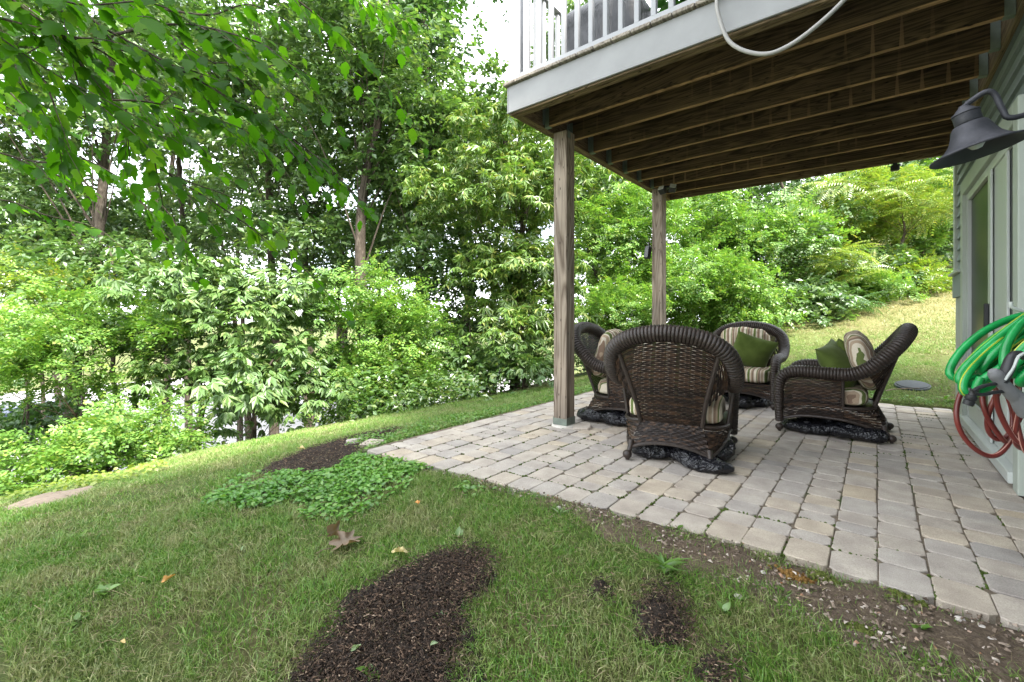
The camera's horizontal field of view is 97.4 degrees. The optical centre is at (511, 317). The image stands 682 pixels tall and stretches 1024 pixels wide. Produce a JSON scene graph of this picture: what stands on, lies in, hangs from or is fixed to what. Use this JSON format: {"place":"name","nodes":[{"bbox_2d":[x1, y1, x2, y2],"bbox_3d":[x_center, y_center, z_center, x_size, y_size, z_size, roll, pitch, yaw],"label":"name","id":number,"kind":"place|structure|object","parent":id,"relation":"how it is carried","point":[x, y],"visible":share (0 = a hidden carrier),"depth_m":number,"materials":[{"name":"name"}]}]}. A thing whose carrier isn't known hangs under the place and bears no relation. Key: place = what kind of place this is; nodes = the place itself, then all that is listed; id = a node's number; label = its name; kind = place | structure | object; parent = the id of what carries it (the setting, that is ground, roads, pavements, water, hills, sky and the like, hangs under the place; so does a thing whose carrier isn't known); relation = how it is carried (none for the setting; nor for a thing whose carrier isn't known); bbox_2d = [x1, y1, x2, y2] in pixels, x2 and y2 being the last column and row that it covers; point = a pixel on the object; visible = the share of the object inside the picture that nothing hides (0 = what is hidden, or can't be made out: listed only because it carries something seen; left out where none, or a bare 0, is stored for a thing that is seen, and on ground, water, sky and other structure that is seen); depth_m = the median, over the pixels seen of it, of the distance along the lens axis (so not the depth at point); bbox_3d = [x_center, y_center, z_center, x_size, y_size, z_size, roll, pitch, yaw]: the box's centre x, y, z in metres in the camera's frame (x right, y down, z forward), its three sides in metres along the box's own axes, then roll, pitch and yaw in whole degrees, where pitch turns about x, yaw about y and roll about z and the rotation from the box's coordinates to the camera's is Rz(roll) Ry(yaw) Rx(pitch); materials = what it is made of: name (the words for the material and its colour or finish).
{"place":"outdoors","nodes":[
{"label":"outdoors","id":0,"kind":"place"},
{"bbox_2d":[2,486,93,510],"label":"path","id":1,"kind":"structure","parent":0,"point":[49,496],"depth_m":3.52,"materials":[{"name":"beige concrete"}]},
{"bbox_2d":[0,367,553,485],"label":"road","id":2,"kind":"structure","parent":0,"point":[180,401],"depth_m":23.83,"materials":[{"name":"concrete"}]},
{"bbox_2d":[0,0,937,323],"label":"sky","id":3,"kind":"structure","parent":0,"point":[497,36],"materials":[{"name":"white"}]},
{"bbox_2d":[0,230,1023,681],"bbox_3d":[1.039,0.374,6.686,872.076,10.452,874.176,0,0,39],"label":"ground","id":4,"kind":"structure","parent":0,"point":[176,484],"depth_m":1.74,"materials":[{"name":"plant"}]},
{"bbox_2d":[0,426,106,496],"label":"shrub","id":5,"kind":"object","parent":4,"relation":"on","point":[49,475],"visible":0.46,"depth_m":4.80,"materials":[{"name":"green plant"}]},
{"bbox_2d":[0,206,116,487],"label":"tree","id":6,"kind":"object","parent":4,"relation":"on","point":[40,237],"visible":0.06,"depth_m":10.51,"materials":[{"name":"green plant"}]},
{"bbox_2d":[0,392,130,474],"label":"shrub","id":7,"kind":"object","parent":4,"relation":"on","point":[12,420],"visible":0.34,"depth_m":7.86,"materials":[{"name":"green plant"}]},
{"bbox_2d":[0,234,131,483],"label":"shrub","id":8,"kind":"object","parent":4,"relation":"on","point":[11,280],"visible":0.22,"depth_m":7.04,"materials":[{"name":"green plant"}]},
{"bbox_2d":[0,130,155,495],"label":"tree","id":9,"kind":"object","parent":4,"relation":"on","point":[24,185],"visible":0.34,"depth_m":9.93,"materials":[{"name":"green plant"}]},
{"bbox_2d":[0,459,167,500],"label":"clover","id":10,"kind":"object","parent":4,"relation":"on","point":[94,476],"visible":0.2,"depth_m":4.08,"materials":[{"name":"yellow plant"}]},
{"bbox_2d":[0,127,193,434],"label":"tree","id":11,"kind":"object","parent":4,"relation":"on","point":[48,203],"visible":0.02,"depth_m":15.34,"materials":[{"name":"green plant"}]},
{"bbox_2d":[0,266,203,478],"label":"shrub","id":12,"kind":"object","parent":4,"relation":"on","point":[46,344],"visible":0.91,"depth_m":6.05,"materials":[{"name":"green plant"}]},
{"bbox_2d":[0,220,220,413],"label":"tree","id":13,"kind":"object","parent":4,"relation":"on","point":[51,244],"visible":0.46,"depth_m":7.93,"materials":[{"name":"green plant"}]},
{"bbox_2d":[0,387,225,489],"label":"shrub","id":14,"kind":"object","parent":4,"relation":"on","point":[104,432],"visible":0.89,"depth_m":5.08,"materials":[{"name":"green plant"}]},
{"bbox_2d":[0,0,289,475],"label":"tree","id":15,"kind":"object","parent":4,"relation":"on","point":[105,147],"visible":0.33,"depth_m":9.49,"materials":[{"name":"green plant"}]},
{"bbox_2d":[37,0,266,432],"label":"tree","id":16,"kind":"object","parent":4,"relation":"on","point":[171,163],"visible":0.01,"depth_m":16.97,"materials":[{"name":"green plant"}]},
{"bbox_2d":[69,279,240,454],"bbox_3d":[-5.770,1.262,7.575,2.062,4.068,2.637,0,0,39],"label":"shrub","id":17,"kind":"object","parent":4,"relation":"on","point":[176,342],"visible":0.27,"depth_m":7.19,"materials":[{"name":"green plant"}]},
{"bbox_2d":[54,192,256,425],"bbox_3d":[-9.331,1.152,12.188,4.180,8.608,3.536,0,0,-37],"label":"tree","id":18,"kind":"object","parent":4,"relation":"on","point":[199,229],"visible":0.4,"depth_m":11.76,"materials":[{"name":"green plant"}]},
{"bbox_2d":[49,0,276,451],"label":"tree","id":19,"kind":"object","parent":4,"relation":"on","point":[179,166],"visible":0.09,"depth_m":12.73,"materials":[{"name":"green plant"}]},
{"bbox_2d":[117,345,254,451],"bbox_3d":[-4.939,1.511,6.944,1.749,2.203,1.493,0,0,-38],"label":"shrub","id":20,"kind":"object","parent":4,"relation":"on","point":[180,365],"visible":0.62,"depth_m":6.63,"materials":[{"name":"green plant"}]},
{"bbox_2d":[59,168,347,440],"bbox_3d":[-8.503,0.658,14.258,6.602,9.855,6.698,0,0,16],"label":"tree","id":21,"kind":"object","parent":4,"relation":"on","point":[150,189],"visible":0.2,"depth_m":13.53,"materials":[{"name":"green plant"}]},
{"bbox_2d":[82,253,341,450],"bbox_3d":[-4.504,0.882,7.474,3.131,3.849,3.454,0,0,-17],"label":"tree","id":22,"kind":"object","parent":4,"relation":"on","point":[236,295],"visible":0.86,"depth_m":6.68,"materials":[{"name":"green plant"}]},
{"bbox_2d":[133,154,302,441],"bbox_3d":[-11.126,-0.506,17.370,6.367,12.703,5.944,0,0,39],"label":"tree","id":23,"kind":"object","parent":4,"relation":"on","point":[221,190],"visible":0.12,"depth_m":16.86,"materials":[{"name":"green plant"}]},
{"bbox_2d":[0,0,464,329],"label":"overhanging tree","id":24,"kind":"object","parent":4,"relation":"on","point":[69,163],"visible":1,"depth_m":1.99,"materials":[{"name":"green plant"}]},
{"bbox_2d":[133,0,368,435],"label":"tree","id":25,"kind":"object","parent":4,"relation":"on","point":[191,5],"visible":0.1,"depth_m":11.98,"materials":[{"name":"green plant"}]},
{"bbox_2d":[181,327,361,440],"bbox_3d":[-3.563,1.122,6.660,2.762,1.979,2.555,0,0,39],"label":"shrub","id":26,"kind":"object","parent":4,"relation":"on","point":[268,393],"visible":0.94,"depth_m":6.22,"materials":[{"name":"green plant"}]},
{"bbox_2d":[192,101,359,426],"bbox_3d":[-6.071,-0.488,11.466,4.293,9.046,4.533,0,0,3],"label":"tree","id":27,"kind":"object","parent":4,"relation":"on","point":[297,176],"visible":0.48,"depth_m":11.17,"materials":[{"name":"green plant"}]},
{"bbox_2d":[220,0,393,420],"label":"tree","id":28,"kind":"object","parent":4,"relation":"on","point":[261,18],"visible":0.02,"depth_m":14.87,"materials":[{"name":"green plant"}]},
{"bbox_2d":[229,192,393,427],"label":"tree","id":29,"kind":"object","parent":4,"relation":"on","point":[302,242],"visible":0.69,"depth_m":10.79,"materials":[{"name":"green plant"}]},
{"bbox_2d":[200,448,427,520],"bbox_3d":[-1.221,1.041,2.870,1.316,0.149,1.185,0,0,39],"label":"ground cover","id":30,"kind":"object","parent":4,"relation":"on","point":[365,483],"visible":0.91,"depth_m":2.72,"materials":[{"name":"green plant"}]},
{"bbox_2d":[259,429,402,474],"bbox_3d":[-1.426,1.094,3.819,0.790,0.139,1.675,0,0,11],"label":"mulch bed","id":31,"kind":"object","parent":4,"relation":"on","point":[316,461],"visible":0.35,"depth_m":3.38,"materials":[{"name":"brown soil"}]},
{"bbox_2d":[244,197,434,420],"bbox_3d":[-4.369,0.285,12.412,4.790,7.374,4.114,0,0,8],"label":"tree","id":32,"kind":"object","parent":4,"relation":"on","point":[350,265],"visible":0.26,"depth_m":11.64,"materials":[{"name":"green plant"}]},
{"bbox_2d":[290,341,421,422],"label":"shrub","id":33,"kind":"object","parent":4,"relation":"on","point":[355,361],"visible":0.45,"depth_m":6.96,"materials":[{"name":"green plant"}]},
{"bbox_2d":[251,0,490,417],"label":"tree","id":34,"kind":"object","parent":4,"relation":"on","point":[344,15],"visible":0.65,"depth_m":9.88,"materials":[{"name":"green plant"}]},
{"bbox_2d":[291,250,460,406],"bbox_3d":[-2.265,0.447,8.062,2.734,3.191,2.740,0,0,-1],"label":"shrub","id":35,"kind":"object","parent":4,"relation":"on","point":[381,315],"visible":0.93,"depth_m":7.56,"materials":[{"name":"green plant"}]},
{"bbox_2d":[279,170,474,337],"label":"tree","id":36,"kind":"object","parent":4,"relation":"on","point":[352,214],"visible":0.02,"depth_m":17.47,"materials":[{"name":"green plant"}]},
{"bbox_2d":[290,550,496,681],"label":"mulch bed","id":37,"kind":"object","parent":4,"relation":"on","point":[421,623],"visible":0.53,"depth_m":1.51,"materials":[{"name":"brown wood"}]},
{"bbox_2d":[354,338,451,410],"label":"shrub","id":38,"kind":"object","parent":4,"relation":"on","point":[431,362],"visible":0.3,"depth_m":7.58,"materials":[{"name":"green plant"}]},
{"bbox_2d":[320,73,495,372],"bbox_3d":[-2.189,-1.308,11.263,4.502,8.264,4.494,0,0,39],"label":"tree","id":39,"kind":"object","parent":4,"relation":"on","point":[434,97],"visible":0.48,"depth_m":10.42,"materials":[{"name":"green plant"}]},
{"bbox_2d":[354,0,488,353],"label":"tree","id":40,"kind":"object","parent":4,"relation":"on","point":[435,5],"visible":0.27,"depth_m":12.67,"materials":[{"name":"green plant"}]},
{"bbox_2d":[372,453,496,496],"bbox_3d":[-0.594,0.999,2.899,1.172,0.091,0.257,0,0,39],"label":"clover","id":41,"kind":"object","parent":4,"relation":"on","point":[404,465],"visible":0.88,"depth_m":2.98,"materials":[{"name":"green plant"}]},
{"bbox_2d":[375,201,525,399],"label":"tree","id":42,"kind":"object","parent":4,"relation":"on","point":[442,253],"visible":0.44,"depth_m":10.39,"materials":[{"name":"green plant"}]},
{"bbox_2d":[344,386,591,446],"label":"grass","id":43,"kind":"structure","parent":4,"relation":"on","point":[422,420],"depth_m":4.33,"materials":[{"name":"green plant"}]},
{"bbox_2d":[411,316,536,398],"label":"shrub","id":44,"kind":"object","parent":4,"relation":"on","point":[467,355],"visible":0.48,"depth_m":8.55,"materials":[{"name":"green plant"}]},
{"bbox_2d":[1,251,952,494],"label":"undergrowth","id":45,"kind":"object","parent":4,"relation":"on","point":[456,385],"visible":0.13,"depth_m":7.23,"materials":[{"name":"green plant"}]},
{"bbox_2d":[11,160,952,423],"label":"woodland","id":46,"kind":"object","parent":4,"relation":"on","point":[768,189],"visible":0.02,"depth_m":18.57,"materials":[{"name":"green plant"}]},
{"bbox_2d":[445,48,539,393],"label":"tree","id":47,"kind":"object","parent":4,"relation":"on","point":[489,66],"visible":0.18,"depth_m":11.22,"materials":[{"name":"green plant"}]},
{"bbox_2d":[259,424,756,681],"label":"mulch","id":48,"kind":"object","parent":4,"relation":"on","point":[345,675],"visible":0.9,"depth_m":1.53,"materials":[{"name":"brown wood"}]},
{"bbox_2d":[399,81,622,388],"bbox_3d":[-0.124,-1.387,9.549,4.452,6.321,4.569,0,0,-14],"label":"tree","id":49,"kind":"object","parent":4,"relation":"on","point":[522,191],"visible":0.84,"depth_m":8.76,"materials":[{"name":"green plant"}]},
{"bbox_2d":[0,408,1022,681],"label":"thatch","id":50,"kind":"object","parent":4,"relation":"on","point":[384,578],"visible":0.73,"depth_m":1.75,"materials":[{"name":"green plant"}]},
{"bbox_2d":[470,336,553,389],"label":"shrub","id":51,"kind":"object","parent":4,"relation":"on","point":[536,370],"visible":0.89,"depth_m":7.90,"materials":[{"name":"green plant"}]},
{"bbox_2d":[441,228,604,386],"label":"tree","id":52,"kind":"object","parent":4,"relation":"on","point":[528,263],"visible":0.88,"depth_m":8.64,"materials":[{"name":"green plant"}]},
{"bbox_2d":[536,143,694,339],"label":"tree","id":53,"kind":"object","parent":4,"relation":"on","point":[605,182],"visible":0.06,"depth_m":12.48,"materials":[{"name":"green plant"}]},
{"bbox_2d":[574,273,674,351],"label":"shrub","id":54,"kind":"object","parent":4,"relation":"on","point":[624,321],"visible":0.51,"depth_m":8.62,"materials":[{"name":"green plant"}]},
{"bbox_2d":[574,180,703,302],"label":"tree","id":55,"kind":"object","parent":4,"relation":"on","point":[626,241],"visible":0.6,"depth_m":10.32,"materials":[{"name":"green plant"}]},
{"bbox_2d":[630,592,690,646],"bbox_3d":[0.519,1.026,1.571,0.224,0.047,0.350,0,0,39],"label":"mulch bed","id":56,"kind":"object","parent":4,"relation":"on","point":[654,610],"visible":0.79,"depth_m":1.52,"materials":[{"name":"brown soil"}]},
{"bbox_2d":[372,456,1023,681],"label":"gravel","id":57,"kind":"structure","parent":4,"relation":"on","point":[879,632],"depth_m":1.57,"materials":[{"name":"grey gravel"}]},
{"bbox_2d":[610,246,802,332],"bbox_3d":[3.759,-0.352,9.633,3.895,2.304,3.516,0,0,-13],"label":"shrub","id":58,"kind":"object","parent":4,"relation":"on","point":[708,286],"visible":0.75,"depth_m":8.69,"materials":[{"name":"green plant"}]},
{"bbox_2d":[612,186,860,279],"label":"tree","id":59,"kind":"object","parent":4,"relation":"on","point":[711,219],"visible":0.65,"depth_m":10.53,"materials":[{"name":"green plant"}]},
{"bbox_2d":[692,290,808,331],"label":"shrub","id":60,"kind":"object","parent":4,"relation":"on","point":[765,314],"visible":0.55,"depth_m":8.61,"materials":[{"name":"green plant"}]},
{"bbox_2d":[516,492,1023,681],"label":"dirt strip","id":61,"kind":"object","parent":4,"relation":"on","point":[977,640],"visible":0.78,"depth_m":1.56,"materials":[{"name":"brown soil"}]},
{"bbox_2d":[711,231,880,302],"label":"shrub","id":62,"kind":"object","parent":4,"relation":"on","point":[795,268],"visible":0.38,"depth_m":10.19,"materials":[{"name":"green plant"}]},
{"bbox_2d":[719,198,891,284],"bbox_3d":[7.394,-1.591,11.734,4.371,2.703,3.770,0,0,-25],"label":"shrub","id":63,"kind":"object","parent":4,"relation":"on","point":[869,212],"visible":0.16,"depth_m":10.71,"materials":[{"name":"green plant"}]},
{"bbox_2d":[699,160,916,277],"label":"tree","id":64,"kind":"object","parent":4,"relation":"on","point":[758,201],"visible":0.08,"depth_m":11.96,"materials":[{"name":"green plant"}]},
{"bbox_2d":[757,272,868,327],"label":"shrub","id":65,"kind":"object","parent":4,"relation":"on","point":[824,307],"visible":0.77,"depth_m":9.06,"materials":[{"name":"green plant"}]},
{"bbox_2d":[782,281,888,315],"bbox_3d":[6.759,-0.274,9.591,2.006,0.978,1.992,0,0,39],"label":"sumac","id":66,"kind":"object","parent":4,"relation":"on","point":[861,301],"visible":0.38,"depth_m":9.09,"materials":[{"name":"green plant"}]},
{"bbox_2d":[801,239,895,302],"bbox_3d":[7.407,-0.805,9.974,1.732,1.721,2.121,0,0,39],"label":"sumac","id":67,"kind":"object","parent":4,"relation":"on","point":[851,261],"visible":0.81,"depth_m":9.78,"materials":[{"name":"green plant"}]},
{"bbox_2d":[781,174,921,264],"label":"tree","id":68,"kind":"object","parent":4,"relation":"on","point":[876,233],"visible":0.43,"depth_m":11.31,"materials":[{"name":"green plant"}]},
{"bbox_2d":[801,240,939,298],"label":"shrub","id":69,"kind":"object","parent":4,"relation":"on","point":[906,254],"visible":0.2,"depth_m":10.36,"materials":[{"name":"green plant"}]},
{"bbox_2d":[799,161,952,249],"bbox_3d":[9.385,-2.205,10.890,4.042,3.592,2.971,0,0,39],"label":"sumac","id":70,"kind":"object","parent":4,"relation":"on","point":[921,179],"visible":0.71,"depth_m":10.68,"materials":[{"name":"green plant"}]},
{"bbox_2d":[825,260,934,307],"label":"shrub","id":71,"kind":"object","parent":4,"relation":"on","point":[895,281],"visible":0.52,"depth_m":9.69,"materials":[{"name":"green plant"}]},
{"bbox_2d":[876,247,951,296],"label":"shrub","id":72,"kind":"object","parent":4,"relation":"on","point":[931,270],"visible":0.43,"depth_m":10.09,"materials":[{"name":"green plant"}]},
{"bbox_2d":[877,157,952,258],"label":"shrub","id":73,"kind":"object","parent":4,"relation":"on","point":[939,239],"visible":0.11,"depth_m":11.76,"materials":[{"name":"green plant"}]},
{"bbox_2d":[879,211,952,271],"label":"shrub","id":74,"kind":"object","parent":4,"relation":"on","point":[941,252],"visible":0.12,"depth_m":12.03,"materials":[{"name":"green plant"}]},
{"bbox_2d":[948,15,1023,496],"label":"house","id":75,"kind":"structure","parent":4,"relation":"on","point":[987,274],"depth_m":3.21,"materials":[{"name":"plastic"}]},
{"bbox_2d":[929,88,1023,168],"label":"wall lamp","id":76,"kind":"object","parent":75,"relation":"attached to","point":[975,134],"visible":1,"depth_m":1.61,"materials":[{"name":"metal"}]},
{"bbox_2d":[960,94,1023,496],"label":"sliding door","id":77,"kind":"structure","parent":75,"relation":"in","point":[992,191],"depth_m":3.21,"materials":[{"name":"white plastic"}]},
{"bbox_2d":[1008,302,1023,312],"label":"hose hanger","id":78,"kind":"object","parent":75,"relation":"attached to","point":[1011,306],"visible":1,"depth_m":1.70,"materials":[{"name":"white plastic"}]},
{"bbox_2d":[945,312,1023,396],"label":"garden hose","id":79,"kind":"object","parent":78,"relation":"hanging from","point":[990,352],"visible":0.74,"depth_m":1.76,"materials":[{"name":"green rubber"}]},
{"bbox_2d":[971,350,1023,417],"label":"spray nozzle","id":80,"kind":"object","parent":79,"relation":"hanging from","point":[1012,394],"visible":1,"depth_m":1.51,"materials":[{"name":"black plastic"}]},
{"bbox_2d":[953,371,1023,457],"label":"garden hose","id":81,"kind":"object","parent":78,"relation":"hanging from","point":[1013,434],"visible":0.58,"depth_m":1.85,"materials":[{"name":"red rubber"}]},
{"bbox_2d":[346,390,1023,631],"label":"patio","id":82,"kind":"structure","parent":0,"point":[924,515],"depth_m":2.61,"materials":[{"name":"grey stone"}]},
{"bbox_2d":[577,404,634,425],"bbox_3d":[1.122,0.914,4.367,0.581,0.163,0.886,0,0,65],"label":"plastic bag","id":83,"kind":"object","parent":82,"relation":"on","point":[615,417],"visible":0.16,"depth_m":4.22,"materials":[{"name":"black plastic"}]},
{"bbox_2d":[574,322,654,427],"bbox_3d":[1.103,0.520,4.446,0.971,0.952,0.919,0,0,35],"label":"wicker chair","id":84,"kind":"object","parent":82,"relation":"on","point":[587,358],"visible":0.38,"depth_m":4.26,"materials":[{"name":"brown wicker"}]},
{"bbox_2d":[603,324,744,459],"bbox_3d":[1.199,0.520,3.301,0.919,0.952,0.971,0,0,29],"label":"wicker chair","id":85,"kind":"object","parent":82,"relation":"on","point":[655,337],"visible":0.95,"depth_m":3.01,"materials":[{"name":"brown wicker"}]},
{"bbox_2d":[629,393,725,423],"bbox_3d":[1.268,0.659,3.423,0.642,0.163,0.623,0,0,29],"label":"seat cushion","id":86,"kind":"object","parent":85,"relation":"on","point":[716,410],"visible":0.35,"depth_m":3.11,"materials":[{"name":"fabric"}]},
{"bbox_2d":[631,343,715,404],"bbox_3d":[1.135,0.364,3.183,0.578,0.513,0.201,0,-18,29],"label":"back cushion","id":87,"kind":"object","parent":86,"relation":"on","point":[675,373],"visible":0.09,"depth_m":3.09,"materials":[{"name":"fabric"}]},
{"bbox_2d":[632,427,735,473],"bbox_3d":[1.249,0.915,3.287,0.706,0.162,0.757,0,0,29],"label":"plastic bag","id":88,"kind":"object","parent":82,"relation":"on","point":[718,464],"visible":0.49,"depth_m":3.04,"materials":[{"name":"black plastic"}]},
{"bbox_2d":[391,399,1004,599],"bbox_3d":[1.859,1.003,4.156,3.627,0.014,4.764,0,0,39],"label":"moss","id":89,"kind":"object","parent":82,"relation":"on","point":[834,525],"visible":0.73,"depth_m":2.81,"materials":[{"name":"green plant"}]},
{"bbox_2d":[721,388,773,408],"bbox_3d":[2.731,0.914,5.274,0.581,0.163,0.886,0,0,7],"label":"plastic bag","id":90,"kind":"object","parent":82,"relation":"on","point":[746,401],"visible":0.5,"depth_m":4.96,"materials":[{"name":"black plastic"}]},
{"bbox_2d":[713,321,789,409],"bbox_3d":[2.776,0.520,5.397,0.919,0.952,0.971,0,0,36],"label":"wicker chair","id":91,"kind":"object","parent":82,"relation":"on","point":[782,349],"visible":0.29,"depth_m":5.24,"materials":[{"name":"brown wicker"}]},
{"bbox_2d":[717,366,770,383],"bbox_3d":[2.692,0.659,5.285,0.642,0.163,0.622,0,0,36],"label":"seat cushion","id":92,"kind":"object","parent":91,"relation":"on","point":[759,375],"visible":0.37,"depth_m":4.96,"materials":[{"name":"fabric"}]},
{"bbox_2d":[721,327,771,357],"bbox_3d":[2.853,0.364,5.507,0.578,0.513,0.201,0,18,36],"label":"back cushion","id":93,"kind":"object","parent":92,"relation":"on","point":[728,335],"visible":0.34,"depth_m":5.43,"materials":[{"name":"fabric"}]},
{"bbox_2d":[733,330,778,366],"bbox_3d":[2.818,0.411,5.302,0.450,0.450,0.210,19,33,18],"label":"throw pillow","id":94,"kind":"object","parent":92,"relation":"on","point":[752,351],"visible":0.78,"depth_m":5.21,"materials":[{"name":"green fabric"}]},
{"bbox_2d":[503,0,1023,428],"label":"deck","id":95,"kind":"structure","parent":82,"relation":"on","point":[686,98],"depth_m":3.64,"materials":[{"name":"brown wood"}]},
{"bbox_2d":[567,0,650,51],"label":"covered grill","id":96,"kind":"object","parent":95,"relation":"on","point":[629,13],"visible":0.17,"depth_m":3.69,"materials":[{"name":"grey fabric"}]},
{"bbox_2d":[715,0,846,55],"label":"cable","id":97,"kind":"object","parent":95,"relation":"hanging from","point":[730,42],"visible":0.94,"depth_m":2.49,"materials":[{"name":"white plastic"}]},
{"bbox_2d":[780,409,889,442],"bbox_3d":[2.845,0.915,3.991,0.768,0.162,0.769,0,0,39],"label":"plastic bag","id":98,"kind":"object","parent":82,"relation":"on","point":[822,426],"visible":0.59,"depth_m":3.73,"materials":[{"name":"black plastic"}]},
{"bbox_2d":[774,323,917,443],"bbox_3d":[2.923,0.520,3.965,0.971,0.952,0.919,0,0,38],"label":"wicker chair","id":99,"kind":"object","parent":82,"relation":"on","point":[894,345],"visible":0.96,"depth_m":3.72,"materials":[{"name":"brown wicker"}]},
{"bbox_2d":[784,378,867,405],"bbox_3d":[2.814,0.659,4.053,0.622,0.163,0.642,0,0,38],"label":"seat cushion","id":100,"kind":"object","parent":99,"relation":"on","point":[856,395],"visible":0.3,"depth_m":3.69,"materials":[{"name":"fabric"}]},
{"bbox_2d":[815,338,857,387],"bbox_3d":[2.861,0.426,3.938,0.450,0.450,0.210,-14,-20,-38],"label":"throw pillow","id":101,"kind":"object","parent":100,"relation":"on","point":[831,353],"visible":0.5,"depth_m":3.84,"materials":[{"name":"green fabric"}]},
{"bbox_2d":[844,330,882,390],"bbox_3d":[3.029,0.364,3.883,0.201,0.513,0.578,-23,-14,36],"label":"back cushion","id":102,"kind":"object","parent":100,"relation":"on","point":[858,346],"visible":0.69,"depth_m":3.71,"materials":[{"name":"fabric"}]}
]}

